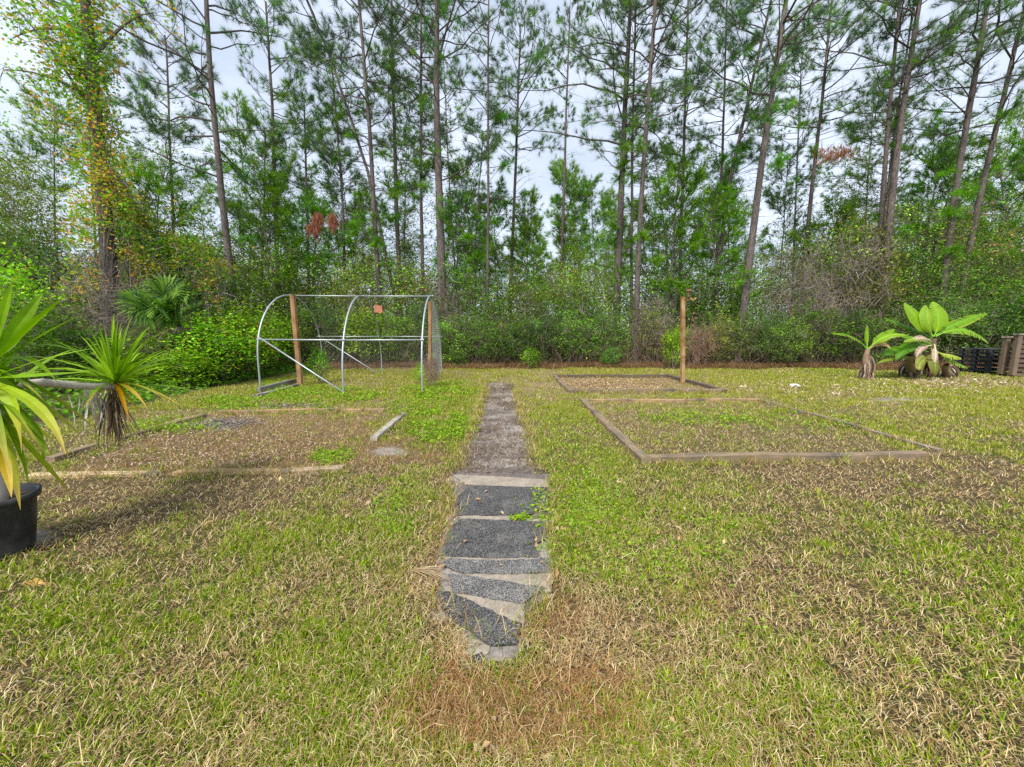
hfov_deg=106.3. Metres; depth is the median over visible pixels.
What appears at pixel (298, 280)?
broadleaf tree
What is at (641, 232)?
pine tree
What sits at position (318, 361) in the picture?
weed plant
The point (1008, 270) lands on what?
broadleaf tree
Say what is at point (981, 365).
plastic pallet
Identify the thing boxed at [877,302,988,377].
banana plant
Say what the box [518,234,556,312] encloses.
sapling tree
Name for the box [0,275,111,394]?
shrub
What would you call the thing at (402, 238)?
sapling tree
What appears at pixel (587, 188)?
pine tree
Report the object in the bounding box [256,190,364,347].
pine tree
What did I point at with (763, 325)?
shrub
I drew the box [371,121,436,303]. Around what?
pine tree
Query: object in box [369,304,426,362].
shrub
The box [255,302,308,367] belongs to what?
shrub
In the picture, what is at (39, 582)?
fallen leaf
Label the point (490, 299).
broadleaf tree
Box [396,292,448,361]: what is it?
shrub
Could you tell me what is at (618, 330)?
shrub
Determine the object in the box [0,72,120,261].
pine tree
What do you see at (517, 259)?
pine tree
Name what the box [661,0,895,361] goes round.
pine tree
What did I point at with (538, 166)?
sky
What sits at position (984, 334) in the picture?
shrub
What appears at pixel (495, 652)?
dirt path
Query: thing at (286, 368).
vine ground cover
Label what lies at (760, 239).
pine tree
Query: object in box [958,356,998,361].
plastic pallet
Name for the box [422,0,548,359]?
pine tree
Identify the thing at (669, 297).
broadleaf tree
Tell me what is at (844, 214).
pine tree
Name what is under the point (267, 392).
loose board
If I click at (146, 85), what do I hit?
pine tree
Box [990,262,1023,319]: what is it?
shrub
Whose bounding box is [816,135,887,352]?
sapling tree
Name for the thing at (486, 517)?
roof shingle
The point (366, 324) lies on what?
shrub
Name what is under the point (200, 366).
shrub
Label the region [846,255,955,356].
broadleaf tree
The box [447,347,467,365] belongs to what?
shrub
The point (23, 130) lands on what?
sapling tree
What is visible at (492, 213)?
sapling tree
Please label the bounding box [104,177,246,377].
vine mound
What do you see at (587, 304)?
shrub
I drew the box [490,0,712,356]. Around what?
pine tree
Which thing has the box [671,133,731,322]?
sapling tree
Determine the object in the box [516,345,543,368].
shrub
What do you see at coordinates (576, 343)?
shrub
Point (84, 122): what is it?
pine tree
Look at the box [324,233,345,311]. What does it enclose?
pine tree
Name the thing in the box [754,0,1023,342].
pine tree
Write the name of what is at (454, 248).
pine tree
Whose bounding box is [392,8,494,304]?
pine tree
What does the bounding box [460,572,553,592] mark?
roof shingle
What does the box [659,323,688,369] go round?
shrub
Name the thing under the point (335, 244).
sapling tree
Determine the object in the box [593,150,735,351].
pine tree
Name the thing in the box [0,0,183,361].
vine covered tree
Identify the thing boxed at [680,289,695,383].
wooden post
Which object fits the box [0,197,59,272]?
broadleaf tree
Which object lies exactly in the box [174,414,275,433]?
debris heap
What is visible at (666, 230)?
sapling tree
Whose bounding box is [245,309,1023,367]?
brushwood
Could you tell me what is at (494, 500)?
roof shingle
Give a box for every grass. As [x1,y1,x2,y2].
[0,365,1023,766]
[704,367,1023,398]
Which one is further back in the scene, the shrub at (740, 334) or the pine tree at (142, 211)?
the pine tree at (142, 211)
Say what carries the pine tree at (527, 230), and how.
on the ground at (700, 430)
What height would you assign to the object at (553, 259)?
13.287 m
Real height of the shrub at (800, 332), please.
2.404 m
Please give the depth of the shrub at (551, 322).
17.11 m
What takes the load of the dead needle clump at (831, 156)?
attached to the pine tree at (852, 136)
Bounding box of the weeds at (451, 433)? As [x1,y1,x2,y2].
[126,377,1001,658]
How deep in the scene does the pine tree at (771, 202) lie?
23.79 m
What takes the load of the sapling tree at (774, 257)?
on the ground at (700, 430)
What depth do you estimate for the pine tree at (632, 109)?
20.02 m
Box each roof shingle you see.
[437,591,521,645]
[441,543,537,557]
[441,556,547,562]
[441,558,551,574]
[445,518,552,543]
[448,574,546,603]
[452,474,549,487]
[456,485,548,515]
[456,594,524,626]
[456,632,489,657]
[459,515,554,521]
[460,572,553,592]
[470,652,484,664]
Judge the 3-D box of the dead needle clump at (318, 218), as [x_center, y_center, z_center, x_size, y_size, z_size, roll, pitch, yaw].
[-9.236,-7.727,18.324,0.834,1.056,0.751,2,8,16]
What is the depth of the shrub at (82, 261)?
12.71 m
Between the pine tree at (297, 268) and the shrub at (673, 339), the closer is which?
the shrub at (673, 339)
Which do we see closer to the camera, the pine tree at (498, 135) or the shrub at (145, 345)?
the shrub at (145, 345)
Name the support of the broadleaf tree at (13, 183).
on the ground at (700, 430)
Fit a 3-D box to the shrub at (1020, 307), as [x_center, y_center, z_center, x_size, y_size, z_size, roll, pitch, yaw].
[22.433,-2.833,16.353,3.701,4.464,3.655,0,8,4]
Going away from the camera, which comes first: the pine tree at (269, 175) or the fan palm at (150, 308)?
the fan palm at (150, 308)
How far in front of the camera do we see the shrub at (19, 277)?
10.55 m
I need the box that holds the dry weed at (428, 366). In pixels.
[423,345,444,385]
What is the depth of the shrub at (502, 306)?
19.52 m
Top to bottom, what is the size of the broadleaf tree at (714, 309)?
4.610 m
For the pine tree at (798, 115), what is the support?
on the ground at (700, 430)
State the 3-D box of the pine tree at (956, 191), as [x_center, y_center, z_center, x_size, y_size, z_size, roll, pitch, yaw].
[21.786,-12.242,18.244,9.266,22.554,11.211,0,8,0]
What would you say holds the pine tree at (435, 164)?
on the ground at (700, 430)
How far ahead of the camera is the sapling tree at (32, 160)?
19.74 m
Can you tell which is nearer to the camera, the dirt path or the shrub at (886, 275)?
the dirt path
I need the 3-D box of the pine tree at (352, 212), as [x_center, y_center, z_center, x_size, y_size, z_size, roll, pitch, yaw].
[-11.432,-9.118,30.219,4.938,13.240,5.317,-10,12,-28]
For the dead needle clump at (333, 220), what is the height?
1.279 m
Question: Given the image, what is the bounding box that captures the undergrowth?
[2,170,1023,362]
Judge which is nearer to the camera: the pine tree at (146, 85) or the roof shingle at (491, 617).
the roof shingle at (491, 617)
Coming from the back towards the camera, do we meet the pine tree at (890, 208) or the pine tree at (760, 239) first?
the pine tree at (760, 239)
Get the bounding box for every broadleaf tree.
[0,142,85,331]
[0,174,70,293]
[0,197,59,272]
[0,199,82,368]
[0,221,88,302]
[193,226,253,309]
[238,257,305,360]
[254,266,331,346]
[287,266,360,357]
[383,267,436,356]
[424,266,460,335]
[466,270,505,354]
[522,282,591,359]
[633,255,704,351]
[676,276,753,356]
[746,272,804,356]
[780,236,888,355]
[828,192,932,353]
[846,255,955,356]
[865,222,977,339]
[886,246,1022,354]
[916,214,1023,359]
[920,210,1023,347]
[945,236,1023,359]
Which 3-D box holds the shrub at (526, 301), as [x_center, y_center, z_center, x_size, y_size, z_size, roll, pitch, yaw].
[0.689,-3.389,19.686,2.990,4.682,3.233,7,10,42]
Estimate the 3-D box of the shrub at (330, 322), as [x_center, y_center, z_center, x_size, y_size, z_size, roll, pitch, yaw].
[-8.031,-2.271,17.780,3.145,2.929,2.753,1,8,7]
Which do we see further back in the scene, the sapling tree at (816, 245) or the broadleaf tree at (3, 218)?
the sapling tree at (816, 245)
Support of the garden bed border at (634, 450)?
on the ground at (700, 430)
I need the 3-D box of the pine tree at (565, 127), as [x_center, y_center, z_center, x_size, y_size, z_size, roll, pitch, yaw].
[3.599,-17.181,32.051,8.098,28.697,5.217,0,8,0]
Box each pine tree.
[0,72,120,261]
[25,0,169,309]
[45,0,308,313]
[76,0,224,279]
[86,156,215,329]
[90,187,157,283]
[174,184,233,255]
[196,87,270,295]
[201,101,307,313]
[209,170,313,318]
[215,0,356,314]
[244,72,342,302]
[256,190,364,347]
[265,0,432,358]
[280,176,318,283]
[284,0,434,360]
[287,11,378,308]
[310,136,371,351]
[316,0,439,356]
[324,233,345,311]
[333,175,375,293]
[336,0,494,355]
[345,0,527,357]
[361,234,394,291]
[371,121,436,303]
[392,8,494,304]
[395,241,420,304]
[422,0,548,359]
[428,106,516,341]
[429,193,496,353]
[444,215,466,280]
[445,152,504,322]
[460,174,521,349]
[469,0,566,325]
[489,241,508,325]
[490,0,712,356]
[498,182,548,312]
[506,223,531,332]
[509,0,603,345]
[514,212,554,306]
[540,160,603,310]
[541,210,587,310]
[548,153,612,276]
[553,0,737,361]
[569,170,617,305]
[582,0,705,357]
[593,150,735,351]
[595,204,633,343]
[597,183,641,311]
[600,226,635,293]
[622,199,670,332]
[627,0,796,320]
[628,134,693,299]
[653,225,685,303]
[654,0,795,349]
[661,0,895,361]
[666,168,735,295]
[671,180,761,358]
[674,0,842,357]
[692,223,724,278]
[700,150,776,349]
[731,0,941,316]
[733,2,847,294]
[742,226,773,324]
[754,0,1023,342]
[755,137,818,307]
[760,190,904,315]
[783,225,820,274]
[815,71,918,245]
[822,198,864,253]
[826,0,1023,360]
[839,0,1014,255]
[843,97,954,283]
[857,0,1023,360]
[865,0,1023,358]
[887,118,982,267]
[887,130,1021,354]
[933,172,1004,264]
[936,124,1023,298]
[981,88,1023,234]
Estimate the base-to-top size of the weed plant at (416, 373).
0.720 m
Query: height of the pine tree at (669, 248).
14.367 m
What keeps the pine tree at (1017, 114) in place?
on the ground at (700, 430)
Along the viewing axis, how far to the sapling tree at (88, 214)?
20.30 m
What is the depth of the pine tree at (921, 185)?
21.85 m
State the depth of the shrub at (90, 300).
10.51 m
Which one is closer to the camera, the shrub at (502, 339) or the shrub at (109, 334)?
the shrub at (109, 334)
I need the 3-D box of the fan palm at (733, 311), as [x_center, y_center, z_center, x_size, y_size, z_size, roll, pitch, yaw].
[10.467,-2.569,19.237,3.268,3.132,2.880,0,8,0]
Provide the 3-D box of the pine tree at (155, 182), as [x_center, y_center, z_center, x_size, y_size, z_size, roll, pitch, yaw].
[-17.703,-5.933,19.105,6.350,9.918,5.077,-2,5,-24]
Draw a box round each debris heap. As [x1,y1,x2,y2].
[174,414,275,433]
[241,402,342,408]
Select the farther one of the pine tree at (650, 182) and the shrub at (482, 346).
the pine tree at (650, 182)
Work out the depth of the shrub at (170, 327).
12.13 m
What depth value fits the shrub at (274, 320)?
14.07 m
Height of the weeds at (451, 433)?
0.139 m
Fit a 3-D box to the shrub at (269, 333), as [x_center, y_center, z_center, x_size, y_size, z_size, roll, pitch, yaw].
[-8.765,-1.443,12.304,3.549,2.719,3.568,-2,8,-15]
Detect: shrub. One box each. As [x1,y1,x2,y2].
[0,222,97,378]
[0,242,89,377]
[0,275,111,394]
[1,231,127,373]
[9,314,134,390]
[22,251,164,374]
[66,275,188,373]
[79,325,198,383]
[92,243,193,373]
[133,263,236,325]
[137,307,220,371]
[140,348,228,388]
[147,309,287,382]
[154,295,292,379]
[177,249,267,365]
[215,308,291,372]
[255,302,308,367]
[274,291,339,361]
[305,303,364,361]
[323,265,388,360]
[333,304,391,365]
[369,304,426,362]
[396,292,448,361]
[413,275,477,360]
[420,312,477,363]
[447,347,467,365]
[450,304,510,364]
[471,284,523,359]
[487,312,537,365]
[493,278,554,358]
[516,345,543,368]
[517,309,580,362]
[539,306,606,364]
[546,277,609,360]
[579,303,635,361]
[600,345,622,364]
[626,290,679,362]
[631,310,672,361]
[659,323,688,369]
[679,315,722,365]
[694,311,738,363]
[711,307,767,362]
[734,308,802,363]
[753,230,865,359]
[759,313,817,366]
[778,294,863,362]
[783,226,907,361]
[810,304,884,364]
[816,218,921,360]
[841,305,912,362]
[857,299,948,360]
[897,286,995,363]
[933,298,1020,362]
[958,277,1023,359]
[975,275,1023,350]
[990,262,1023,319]
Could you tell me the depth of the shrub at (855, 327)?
16.70 m
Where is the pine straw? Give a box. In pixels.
[250,356,1023,370]
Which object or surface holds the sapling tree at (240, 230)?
on the ground at (700, 430)
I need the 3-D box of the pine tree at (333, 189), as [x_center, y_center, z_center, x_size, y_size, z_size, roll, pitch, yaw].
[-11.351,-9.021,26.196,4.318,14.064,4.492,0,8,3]
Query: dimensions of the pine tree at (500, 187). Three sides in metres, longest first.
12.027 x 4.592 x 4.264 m
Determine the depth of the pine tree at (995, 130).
18.86 m
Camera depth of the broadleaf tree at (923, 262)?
22.46 m
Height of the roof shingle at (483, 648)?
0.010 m
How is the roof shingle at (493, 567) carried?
on the dirt path
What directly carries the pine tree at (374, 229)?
on the ground at (700, 430)
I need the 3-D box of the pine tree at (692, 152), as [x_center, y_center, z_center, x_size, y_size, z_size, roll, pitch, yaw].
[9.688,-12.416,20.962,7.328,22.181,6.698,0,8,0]
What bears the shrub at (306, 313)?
on the ground at (700, 430)
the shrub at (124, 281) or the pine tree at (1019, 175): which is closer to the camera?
the shrub at (124, 281)
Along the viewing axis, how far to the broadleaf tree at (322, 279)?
21.46 m
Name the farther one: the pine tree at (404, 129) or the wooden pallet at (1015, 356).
the pine tree at (404, 129)
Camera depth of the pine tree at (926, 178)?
24.70 m
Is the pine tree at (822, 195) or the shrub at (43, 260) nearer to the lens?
the shrub at (43, 260)
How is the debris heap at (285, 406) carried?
on the ground at (700, 430)
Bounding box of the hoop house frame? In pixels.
[256,294,441,391]
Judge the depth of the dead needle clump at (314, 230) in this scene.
18.14 m
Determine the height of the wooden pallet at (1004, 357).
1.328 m
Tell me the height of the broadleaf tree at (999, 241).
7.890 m
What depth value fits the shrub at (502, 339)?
16.74 m
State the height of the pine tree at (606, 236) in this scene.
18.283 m
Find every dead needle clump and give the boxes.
[305,220,321,244]
[309,210,325,229]
[322,211,339,236]
[811,141,865,165]
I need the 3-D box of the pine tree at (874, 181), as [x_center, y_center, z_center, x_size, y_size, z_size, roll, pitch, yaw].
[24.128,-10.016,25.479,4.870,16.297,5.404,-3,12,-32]
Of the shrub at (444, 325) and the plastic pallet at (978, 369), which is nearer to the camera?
the plastic pallet at (978, 369)
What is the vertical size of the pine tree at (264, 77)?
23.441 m
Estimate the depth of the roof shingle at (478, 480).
3.87 m
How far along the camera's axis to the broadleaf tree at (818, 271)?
20.84 m
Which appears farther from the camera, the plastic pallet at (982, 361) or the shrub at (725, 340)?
the shrub at (725, 340)
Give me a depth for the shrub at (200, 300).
14.38 m
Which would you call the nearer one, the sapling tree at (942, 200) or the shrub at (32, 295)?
the shrub at (32, 295)
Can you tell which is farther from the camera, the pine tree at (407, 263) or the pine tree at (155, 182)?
the pine tree at (407, 263)
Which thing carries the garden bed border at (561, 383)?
on the ground at (700, 430)
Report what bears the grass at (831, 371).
on the ground at (700, 430)
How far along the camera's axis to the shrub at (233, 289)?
14.97 m
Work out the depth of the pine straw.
16.21 m
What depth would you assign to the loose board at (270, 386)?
10.13 m
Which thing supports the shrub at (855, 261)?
on the ground at (700, 430)
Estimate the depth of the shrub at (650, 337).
17.89 m
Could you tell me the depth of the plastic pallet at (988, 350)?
14.21 m
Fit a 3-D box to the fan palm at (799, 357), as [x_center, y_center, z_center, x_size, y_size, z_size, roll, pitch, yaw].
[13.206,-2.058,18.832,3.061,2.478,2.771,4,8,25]
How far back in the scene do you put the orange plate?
13.18 m
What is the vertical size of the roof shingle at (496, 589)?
0.012 m
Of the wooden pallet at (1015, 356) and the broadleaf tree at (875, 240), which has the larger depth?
the broadleaf tree at (875, 240)
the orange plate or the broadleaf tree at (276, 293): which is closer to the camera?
the orange plate
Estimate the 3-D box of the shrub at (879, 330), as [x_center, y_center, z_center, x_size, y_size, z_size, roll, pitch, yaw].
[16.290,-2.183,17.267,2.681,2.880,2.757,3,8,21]
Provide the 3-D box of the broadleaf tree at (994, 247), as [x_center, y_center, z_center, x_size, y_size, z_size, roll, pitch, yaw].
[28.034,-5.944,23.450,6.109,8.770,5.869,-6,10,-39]
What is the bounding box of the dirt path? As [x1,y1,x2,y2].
[439,383,552,660]
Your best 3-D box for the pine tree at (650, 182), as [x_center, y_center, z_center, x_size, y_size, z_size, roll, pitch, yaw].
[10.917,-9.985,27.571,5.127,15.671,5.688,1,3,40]
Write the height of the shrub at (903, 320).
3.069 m
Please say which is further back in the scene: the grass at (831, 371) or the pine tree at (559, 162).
the pine tree at (559, 162)
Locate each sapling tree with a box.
[0,96,60,262]
[0,100,97,297]
[65,113,166,352]
[116,87,220,273]
[199,118,265,302]
[232,132,303,317]
[299,158,353,310]
[337,171,389,351]
[381,160,431,322]
[423,149,485,338]
[469,208,507,320]
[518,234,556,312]
[553,221,602,349]
[593,208,629,348]
[636,122,701,350]
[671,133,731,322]
[705,185,761,353]
[754,180,825,315]
[783,201,842,318]
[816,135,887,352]
[907,127,985,273]
[936,85,1023,276]
[986,174,1023,248]
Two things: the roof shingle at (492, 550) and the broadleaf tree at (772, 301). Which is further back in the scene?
the broadleaf tree at (772, 301)
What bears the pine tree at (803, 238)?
on the ground at (700, 430)
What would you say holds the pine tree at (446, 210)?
on the ground at (700, 430)
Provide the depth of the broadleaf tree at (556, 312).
19.79 m
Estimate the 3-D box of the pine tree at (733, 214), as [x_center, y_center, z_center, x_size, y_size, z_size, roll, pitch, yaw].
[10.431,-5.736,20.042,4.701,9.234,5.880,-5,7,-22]
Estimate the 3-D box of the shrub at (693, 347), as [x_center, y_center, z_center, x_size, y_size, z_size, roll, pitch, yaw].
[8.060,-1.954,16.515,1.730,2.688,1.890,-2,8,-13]
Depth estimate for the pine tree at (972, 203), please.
28.09 m
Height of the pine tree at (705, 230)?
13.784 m
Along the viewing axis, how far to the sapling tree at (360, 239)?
23.84 m
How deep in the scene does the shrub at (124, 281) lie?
13.15 m
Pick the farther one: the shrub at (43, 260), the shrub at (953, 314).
the shrub at (953, 314)
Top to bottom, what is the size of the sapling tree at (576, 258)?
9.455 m
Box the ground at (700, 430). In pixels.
[0,334,1023,766]
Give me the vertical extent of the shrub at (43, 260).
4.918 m
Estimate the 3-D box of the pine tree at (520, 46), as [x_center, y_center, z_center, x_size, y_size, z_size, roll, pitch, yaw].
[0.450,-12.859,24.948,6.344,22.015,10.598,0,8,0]
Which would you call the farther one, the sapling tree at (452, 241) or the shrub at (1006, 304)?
the sapling tree at (452, 241)
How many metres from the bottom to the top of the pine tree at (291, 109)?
16.552 m
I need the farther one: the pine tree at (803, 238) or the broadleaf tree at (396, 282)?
the pine tree at (803, 238)
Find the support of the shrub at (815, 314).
on the ground at (700, 430)
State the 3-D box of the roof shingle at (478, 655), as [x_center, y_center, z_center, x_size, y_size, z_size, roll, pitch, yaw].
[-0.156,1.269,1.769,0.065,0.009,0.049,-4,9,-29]
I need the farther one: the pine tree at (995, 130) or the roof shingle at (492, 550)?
the pine tree at (995, 130)
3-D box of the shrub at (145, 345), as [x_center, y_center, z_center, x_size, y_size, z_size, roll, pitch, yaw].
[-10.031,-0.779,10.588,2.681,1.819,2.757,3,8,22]
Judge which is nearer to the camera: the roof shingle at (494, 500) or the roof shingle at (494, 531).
the roof shingle at (494, 531)
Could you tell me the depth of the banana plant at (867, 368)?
12.01 m
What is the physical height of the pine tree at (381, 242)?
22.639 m
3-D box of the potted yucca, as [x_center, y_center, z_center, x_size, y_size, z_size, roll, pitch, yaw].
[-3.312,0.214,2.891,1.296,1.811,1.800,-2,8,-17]
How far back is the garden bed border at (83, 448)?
4.47 m
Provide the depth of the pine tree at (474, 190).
25.11 m
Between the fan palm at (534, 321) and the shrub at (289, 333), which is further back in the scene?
the fan palm at (534, 321)
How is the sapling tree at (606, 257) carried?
on the ground at (700, 430)
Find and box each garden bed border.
[25,408,406,478]
[553,374,727,393]
[579,398,942,465]
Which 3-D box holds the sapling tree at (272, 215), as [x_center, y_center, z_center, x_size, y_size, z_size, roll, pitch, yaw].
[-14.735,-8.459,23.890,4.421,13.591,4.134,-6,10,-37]
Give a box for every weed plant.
[302,342,336,383]
[411,360,428,381]
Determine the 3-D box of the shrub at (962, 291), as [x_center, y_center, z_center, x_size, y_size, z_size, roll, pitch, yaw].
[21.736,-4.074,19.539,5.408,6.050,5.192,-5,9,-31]
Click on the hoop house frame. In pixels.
(296, 340)
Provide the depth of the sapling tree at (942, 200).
25.58 m
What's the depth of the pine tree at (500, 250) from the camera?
51.11 m
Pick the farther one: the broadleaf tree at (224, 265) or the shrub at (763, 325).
the broadleaf tree at (224, 265)
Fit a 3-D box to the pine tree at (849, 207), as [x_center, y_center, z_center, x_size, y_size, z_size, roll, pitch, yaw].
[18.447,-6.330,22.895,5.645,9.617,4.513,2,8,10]
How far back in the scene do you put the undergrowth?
19.48 m
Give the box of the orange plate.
[374,305,382,312]
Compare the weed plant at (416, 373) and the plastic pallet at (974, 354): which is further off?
the plastic pallet at (974, 354)
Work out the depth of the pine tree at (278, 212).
20.17 m
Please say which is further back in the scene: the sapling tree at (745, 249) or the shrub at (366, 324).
the sapling tree at (745, 249)
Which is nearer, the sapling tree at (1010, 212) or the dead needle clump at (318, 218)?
the dead needle clump at (318, 218)
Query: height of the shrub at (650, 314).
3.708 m
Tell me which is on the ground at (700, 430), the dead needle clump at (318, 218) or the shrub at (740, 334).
the shrub at (740, 334)
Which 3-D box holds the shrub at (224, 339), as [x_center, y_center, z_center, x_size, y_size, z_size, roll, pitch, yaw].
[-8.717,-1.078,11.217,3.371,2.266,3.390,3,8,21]
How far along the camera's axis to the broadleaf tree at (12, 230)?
14.71 m
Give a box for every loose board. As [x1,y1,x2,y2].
[254,383,298,396]
[257,379,296,392]
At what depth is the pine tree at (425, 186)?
19.96 m
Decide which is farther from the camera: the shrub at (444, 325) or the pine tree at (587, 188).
the pine tree at (587, 188)
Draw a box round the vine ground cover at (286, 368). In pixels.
[14,358,309,429]
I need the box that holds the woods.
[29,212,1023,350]
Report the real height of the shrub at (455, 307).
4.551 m
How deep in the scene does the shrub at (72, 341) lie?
9.60 m
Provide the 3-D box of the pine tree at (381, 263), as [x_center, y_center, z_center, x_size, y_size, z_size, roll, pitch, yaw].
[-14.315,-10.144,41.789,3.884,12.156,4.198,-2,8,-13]
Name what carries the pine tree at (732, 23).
on the ground at (700, 430)
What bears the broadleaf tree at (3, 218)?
on the ground at (700, 430)
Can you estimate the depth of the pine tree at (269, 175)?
22.10 m
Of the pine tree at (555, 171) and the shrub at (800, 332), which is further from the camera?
the pine tree at (555, 171)
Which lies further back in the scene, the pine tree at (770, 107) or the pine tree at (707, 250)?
the pine tree at (707, 250)
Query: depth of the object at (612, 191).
41.23 m
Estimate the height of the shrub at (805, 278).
6.068 m
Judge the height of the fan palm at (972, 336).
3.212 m
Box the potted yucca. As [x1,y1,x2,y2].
[0,283,197,560]
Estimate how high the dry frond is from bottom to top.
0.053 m
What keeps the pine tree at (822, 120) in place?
on the ground at (700, 430)
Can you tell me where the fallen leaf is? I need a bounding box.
[22,578,47,585]
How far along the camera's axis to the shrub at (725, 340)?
16.53 m
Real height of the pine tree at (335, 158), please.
18.447 m
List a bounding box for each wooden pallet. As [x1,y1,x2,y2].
[996,336,1023,374]
[1007,334,1023,375]
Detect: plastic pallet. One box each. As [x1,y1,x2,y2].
[956,364,1006,369]
[957,360,1007,365]
[958,348,1009,352]
[958,352,1008,356]
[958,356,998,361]
[959,368,996,373]
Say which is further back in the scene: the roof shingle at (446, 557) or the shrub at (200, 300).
the shrub at (200, 300)
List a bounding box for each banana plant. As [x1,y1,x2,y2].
[833,325,906,379]
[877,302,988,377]
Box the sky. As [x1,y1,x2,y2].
[0,0,1023,331]
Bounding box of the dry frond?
[411,566,451,584]
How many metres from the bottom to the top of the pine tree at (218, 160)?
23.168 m
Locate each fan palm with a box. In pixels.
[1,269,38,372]
[112,271,215,383]
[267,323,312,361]
[494,315,548,360]
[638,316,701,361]
[694,300,754,360]
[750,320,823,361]
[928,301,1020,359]
[992,294,1023,359]
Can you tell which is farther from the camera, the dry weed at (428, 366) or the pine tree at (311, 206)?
the pine tree at (311, 206)
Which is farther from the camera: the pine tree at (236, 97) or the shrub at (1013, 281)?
the pine tree at (236, 97)
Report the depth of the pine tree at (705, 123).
22.19 m
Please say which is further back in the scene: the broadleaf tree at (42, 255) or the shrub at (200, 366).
the broadleaf tree at (42, 255)
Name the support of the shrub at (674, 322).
on the ground at (700, 430)
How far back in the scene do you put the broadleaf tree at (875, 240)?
23.25 m
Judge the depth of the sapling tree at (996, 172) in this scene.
24.13 m
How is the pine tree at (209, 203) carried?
on the ground at (700, 430)
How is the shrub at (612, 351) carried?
on the ground at (700, 430)
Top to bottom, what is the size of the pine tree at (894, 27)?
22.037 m
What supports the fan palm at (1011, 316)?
on the ground at (700, 430)

